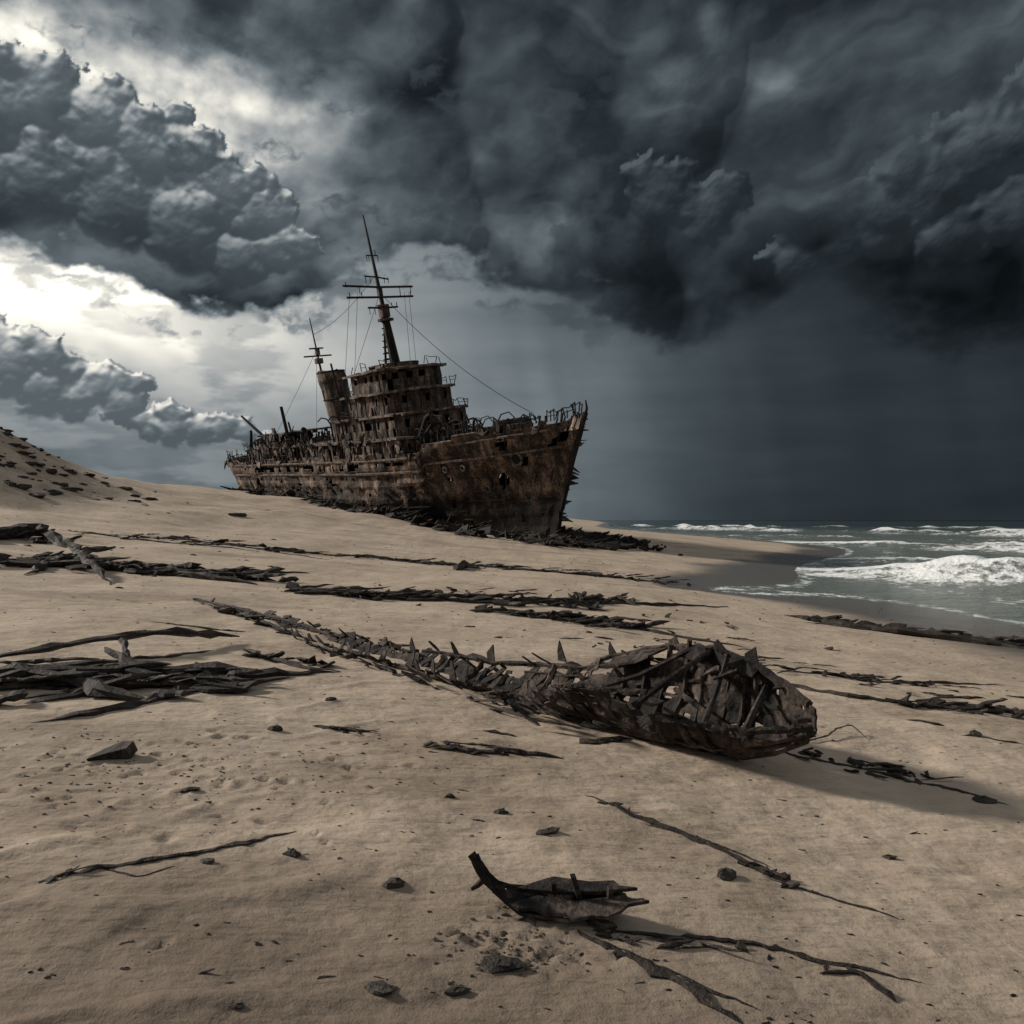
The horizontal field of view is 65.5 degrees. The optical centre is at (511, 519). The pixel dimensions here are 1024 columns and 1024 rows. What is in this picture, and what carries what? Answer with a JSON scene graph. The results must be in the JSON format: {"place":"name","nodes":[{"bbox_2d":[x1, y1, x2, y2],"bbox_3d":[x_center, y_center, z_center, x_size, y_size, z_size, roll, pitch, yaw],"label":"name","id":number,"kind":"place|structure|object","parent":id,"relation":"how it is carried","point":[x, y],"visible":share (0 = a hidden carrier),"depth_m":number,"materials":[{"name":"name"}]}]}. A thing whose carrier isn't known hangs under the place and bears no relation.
{"place":"outdoors","nodes":[
{"label":"outdoors","id":0,"kind":"place"},
{"bbox_2d":[0,0,1023,519],"bbox_3d":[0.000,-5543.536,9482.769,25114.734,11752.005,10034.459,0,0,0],"label":"sky","id":1,"kind":"structure","parent":0,"point":[734,258],"depth_m":12773.95,"materials":[{"name":"grey"}]},
{"bbox_2d":[0,429,1023,1023],"bbox_3d":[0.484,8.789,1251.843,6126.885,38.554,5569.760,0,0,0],"label":"sandy beach","id":2,"kind":"structure","parent":0,"point":[238,903],"depth_m":6.35,"materials":[{"name":"beige sand"}]},
{"bbox_2d":[87,741,137,760],"bbox_3d":[-3.359,1.969,6.705,0.380,0.202,0.181,0,0,-16],"label":"hull plate fragment","id":3,"kind":"object","parent":2,"relation":"on","point":[124,750],"visible":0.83,"depth_m":6.66,"materials":[{"name":"grey metal"}]},
{"bbox_2d":[0,523,307,584],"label":"timber pile","id":4,"kind":"object","parent":2,"relation":"on","point":[79,558],"visible":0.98,"depth_m":22.61,"materials":[{"name":"brown wood"}]},
{"bbox_2d":[38,831,295,883],"bbox_3d":[-2.000,2.046,4.830,1.498,0.106,0.248,0,0,-35],"label":"driftwood branch","id":5,"kind":"object","parent":2,"relation":"on","point":[70,871],"visible":1,"depth_m":4.74,"materials":[{"name":"brown wood"}]},
{"bbox_2d":[0,627,335,722],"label":"timber pile","id":6,"kind":"object","parent":2,"relation":"on","point":[89,677],"visible":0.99,"depth_m":9.29,"materials":[{"name":"brown wood"}]},
{"bbox_2d":[180,787,200,792],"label":"stone","id":7,"kind":"object","parent":2,"relation":"on","point":[187,789],"visible":0.94,"depth_m":5.97,"materials":[{"name":"grey stone"}]},
{"bbox_2d":[200,858,214,863],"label":"stone","id":8,"kind":"object","parent":2,"relation":"on","point":[207,860],"visible":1,"depth_m":4.82,"materials":[{"name":"grey stone"}]},
{"bbox_2d":[229,1002,244,1009],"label":"stone","id":9,"kind":"object","parent":2,"relation":"on","point":[235,1005],"visible":1,"depth_m":3.44,"materials":[{"name":"grey stone"}]},
{"bbox_2d":[0,427,501,637],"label":"dune rocks","id":10,"kind":"object","parent":2,"relation":"on","point":[52,492],"visible":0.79,"depth_m":60.95,"materials":[{"name":"stone"}]},
{"bbox_2d":[266,724,282,730],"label":"stone","id":11,"kind":"object","parent":2,"relation":"on","point":[276,727],"visible":0.92,"depth_m":7.90,"materials":[{"name":"grey stone"}]},
{"bbox_2d":[241,648,339,671],"bbox_3d":[-3.244,2.033,11.449,1.978,0.316,0.620,0,0,19],"label":"driftwood plank","id":12,"kind":"object","parent":2,"relation":"on","point":[275,658],"visible":0.94,"depth_m":11.37,"materials":[{"name":"brown wood"}]},
{"bbox_2d":[282,847,301,857],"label":"stone","id":13,"kind":"object","parent":2,"relation":"on","point":[292,852],"visible":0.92,"depth_m":4.96,"materials":[{"name":"grey stone"}]},
{"bbox_2d":[0,720,589,985],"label":"sand clods","id":14,"kind":"object","parent":2,"relation":"on","point":[496,939],"visible":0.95,"depth_m":4.25,"materials":[{"name":"brown sand"}]},
{"bbox_2d":[325,697,336,700],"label":"stone","id":15,"kind":"object","parent":2,"relation":"on","point":[330,698],"visible":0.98,"depth_m":9.15,"materials":[{"name":"grey stone"}]},
{"bbox_2d":[312,725,379,733],"bbox_3d":[-1.700,2.132,8.104,0.731,0.084,0.170,0,0,15],"label":"driftwood plank","id":16,"kind":"object","parent":2,"relation":"on","point":[347,729],"visible":1,"depth_m":8.07,"materials":[{"name":"brown wood"}]},
{"bbox_2d":[364,980,397,996],"bbox_3d":[-0.606,2.147,3.652,0.152,0.041,0.093,0,0,23],"label":"stone","id":17,"kind":"object","parent":2,"relation":"on","point":[382,988],"visible":1,"depth_m":3.64,"materials":[{"name":"grey stone"}]},
{"bbox_2d":[382,877,405,888],"bbox_3d":[-0.692,2.142,4.687,0.137,0.075,0.084,0,0,-35],"label":"stone","id":18,"kind":"object","parent":2,"relation":"on","point":[393,882],"visible":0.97,"depth_m":4.66,"materials":[{"name":"grey stone"}]},
{"bbox_2d":[224,215,588,534],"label":"shipwreck","id":19,"kind":"object","parent":2,"relation":"on","point":[403,425],"visible":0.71,"depth_m":80.47,"materials":[{"name":"brown metal"}]},
{"bbox_2d":[444,793,455,797],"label":"stone","id":20,"kind":"object","parent":2,"relation":"on","point":[448,795],"visible":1,"depth_m":6.25,"materials":[{"name":"grey stone"}]},
{"bbox_2d":[220,485,682,555],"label":"ship wreckage debris","id":21,"kind":"object","parent":2,"relation":"on","point":[569,537],"visible":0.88,"depth_m":71.05,"materials":[{"name":"wood"}]},
{"bbox_2d":[444,984,470,996],"bbox_3d":[-0.251,2.182,3.691,0.134,0.039,0.069,0,0,0],"label":"stone","id":22,"kind":"object","parent":2,"relation":"on","point":[454,991],"visible":1,"depth_m":3.67,"materials":[{"name":"grey stone"}]},
{"bbox_2d":[453,560,480,569],"bbox_3d":[-2.069,2.182,36.969,1.329,0.599,3.506,0,0,0],"label":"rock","id":23,"kind":"object","parent":2,"relation":"on","point":[462,564],"visible":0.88,"depth_m":36.37,"materials":[{"name":"grey stone"}]},
{"bbox_2d":[422,740,563,758],"bbox_3d":[-0.171,2.199,7.585,1.365,0.168,0.334,0,0,7],"label":"driftwood plank","id":24,"kind":"object","parent":2,"relation":"on","point":[497,750],"visible":1,"depth_m":7.56,"materials":[{"name":"brown wood"}]},
{"bbox_2d":[483,730,516,736],"bbox_3d":[-0.115,2.239,8.360,0.384,0.074,0.103,0,0,14],"label":"driftwood plank","id":25,"kind":"object","parent":2,"relation":"on","point":[498,732],"visible":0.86,"depth_m":8.34,"materials":[{"name":"brown wood"}]},
{"bbox_2d":[493,808,508,813],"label":"stone","id":26,"kind":"object","parent":2,"relation":"on","point":[500,811],"visible":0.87,"depth_m":6.01,"materials":[{"name":"grey stone"}]},
{"bbox_2d":[479,954,527,972],"bbox_3d":[-0.050,2.183,3.918,0.235,0.055,0.129,0,0,-18],"label":"stone","id":27,"kind":"object","parent":2,"relation":"on","point":[497,963],"visible":1,"depth_m":3.89,"materials":[{"name":"grey stone"}]},
{"bbox_2d":[193,598,817,759],"bbox_3d":[-2.218,1.895,12.256,13.920,1.175,1.860,0,0,42],"label":"wrecked boat hull","id":28,"kind":"object","parent":2,"relation":"on","point":[717,693],"visible":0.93,"depth_m":8.94,"materials":[{"name":"brown wood"}]},
{"bbox_2d":[284,581,727,610],"bbox_3d":[0.847,2.241,22.875,14.254,1.240,3.070,0,0,-26],"label":"driftwood log","id":29,"kind":"object","parent":2,"relation":"on","point":[420,595],"visible":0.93,"depth_m":21.35,"materials":[{"name":"brown wood"}]},
{"bbox_2d":[2,516,1021,1023],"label":"wood litter","id":30,"kind":"object","parent":2,"relation":"on","point":[492,854],"visible":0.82,"depth_m":5.02,"materials":[{"name":"brown wood"}]},
{"bbox_2d":[65,530,1023,698],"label":"tide wrack","id":31,"kind":"object","parent":2,"relation":"on","point":[275,549],"visible":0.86,"depth_m":38.17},
{"bbox_2d":[535,826,559,834],"bbox_3d":[0.240,2.227,5.688,0.222,0.043,0.109,0,0,-32],"label":"stone","id":32,"kind":"object","parent":2,"relation":"on","point":[550,830],"visible":1,"depth_m":5.67,"materials":[{"name":"grey stone"}]},
{"bbox_2d":[468,851,648,930],"bbox_3d":[0.259,2.076,4.475,1.014,0.399,0.339,0,9,5],"label":"broken bow fragment","id":33,"kind":"object","parent":2,"relation":"on","point":[595,904],"visible":0.98,"depth_m":4.46,"materials":[{"name":"brown wood"}]},
{"bbox_2d":[579,736,631,743],"bbox_3d":[0.994,2.364,8.563,0.846,0.125,0.246,0,0,-44],"label":"driftwood plank","id":34,"kind":"object","parent":2,"relation":"on","point":[605,740],"visible":0.94,"depth_m":8.49,"materials":[{"name":"brown wood"}]},
{"bbox_2d":[469,598,744,647],"bbox_3d":[2.714,2.398,19.591,6.584,0.625,4.117,0,0,28],"label":"driftwood log","id":35,"kind":"object","parent":2,"relation":"on","point":[605,621],"visible":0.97,"depth_m":18.75,"materials":[{"name":"brown wood"}]},
{"bbox_2d":[716,867,736,880],"bbox_3d":[1.420,2.345,5.244,0.152,0.096,0.127,0,0,0],"label":"stone","id":36,"kind":"object","parent":2,"relation":"on","point":[726,873],"visible":0.86,"depth_m":5.23,"materials":[{"name":"grey stone"}]},
{"bbox_2d":[585,795,899,919],"bbox_3d":[1.499,2.362,5.733,0.292,0.208,2.424,0,0,-43],"label":"driftwood branch","id":37,"kind":"object","parent":2,"relation":"on","point":[783,877],"visible":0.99,"depth_m":5.67,"materials":[{"name":"brown wood"}]},
{"bbox_2d":[574,921,922,1023],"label":"driftwood branch","id":38,"kind":"object","parent":2,"relation":"on","point":[699,992],"visible":1,"depth_m":4.19,"materials":[{"name":"brown wood"}]},
{"bbox_2d":[764,664,997,686],"bbox_3d":[6.301,2.713,13.709,5.009,0.488,1.306,0,0,0],"label":"driftwood branch","id":39,"kind":"object","parent":2,"relation":"on","point":[864,678],"visible":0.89,"depth_m":13.62,"materials":[{"name":"brown wood"}]},
{"bbox_2d":[882,854,896,859],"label":"stone","id":40,"kind":"object","parent":2,"relation":"on","point":[889,857],"visible":1,"depth_m":6.00,"materials":[{"name":"grey stone"}]},
{"bbox_2d":[785,724,1009,805],"bbox_3d":[4.186,2.556,8.488,2.106,0.190,1.638,0,0,40],"label":"driftwood branch","id":41,"kind":"object","parent":2,"relation":"on","point":[891,769],"visible":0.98,"depth_m":8.18,"materials":[{"name":"black wood"}]},
{"bbox_2d":[785,615,1023,648],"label":"driftwood log","id":42,"kind":"object","parent":2,"relation":"on","point":[896,628],"visible":0.98,"depth_m":21.58,"materials":[{"name":"brown wood"}]},
{"bbox_2d":[791,683,1023,718],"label":"driftwood branch","id":43,"kind":"object","parent":2,"relation":"on","point":[936,702],"visible":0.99,"depth_m":11.45,"materials":[{"name":"brown wood"}]},
{"bbox_2d":[909,719,1021,743],"bbox_3d":[5.624,2.649,9.979,0.395,0.109,1.293,0,0,-38],"label":"driftwood plank","id":44,"kind":"object","parent":2,"relation":"on","point":[933,723],"visible":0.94,"depth_m":9.77,"materials":[{"name":"brown wood"}]},
{"bbox_2d":[969,729,981,735],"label":"stone","id":45,"kind":"object","parent":2,"relation":"on","point":[975,732],"visible":0.82,"depth_m":9.79,"materials":[{"name":"grey stone"}]},
{"bbox_2d":[972,795,996,803],"bbox_3d":[4.423,2.618,7.449,0.239,0.077,0.151,0,0,0],"label":"stone","id":46,"kind":"object","parent":2,"relation":"on","point":[983,799],"visible":0.97,"depth_m":7.42,"materials":[{"name":"grey stone"}]},
{"bbox_2d":[593,520,1023,626],"bbox_3d":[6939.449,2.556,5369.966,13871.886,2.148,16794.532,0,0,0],"label":"sea","id":47,"kind":"structure","parent":0,"point":[972,568],"depth_m":63.46,"materials":[{"name":"liquid"}]}
]}

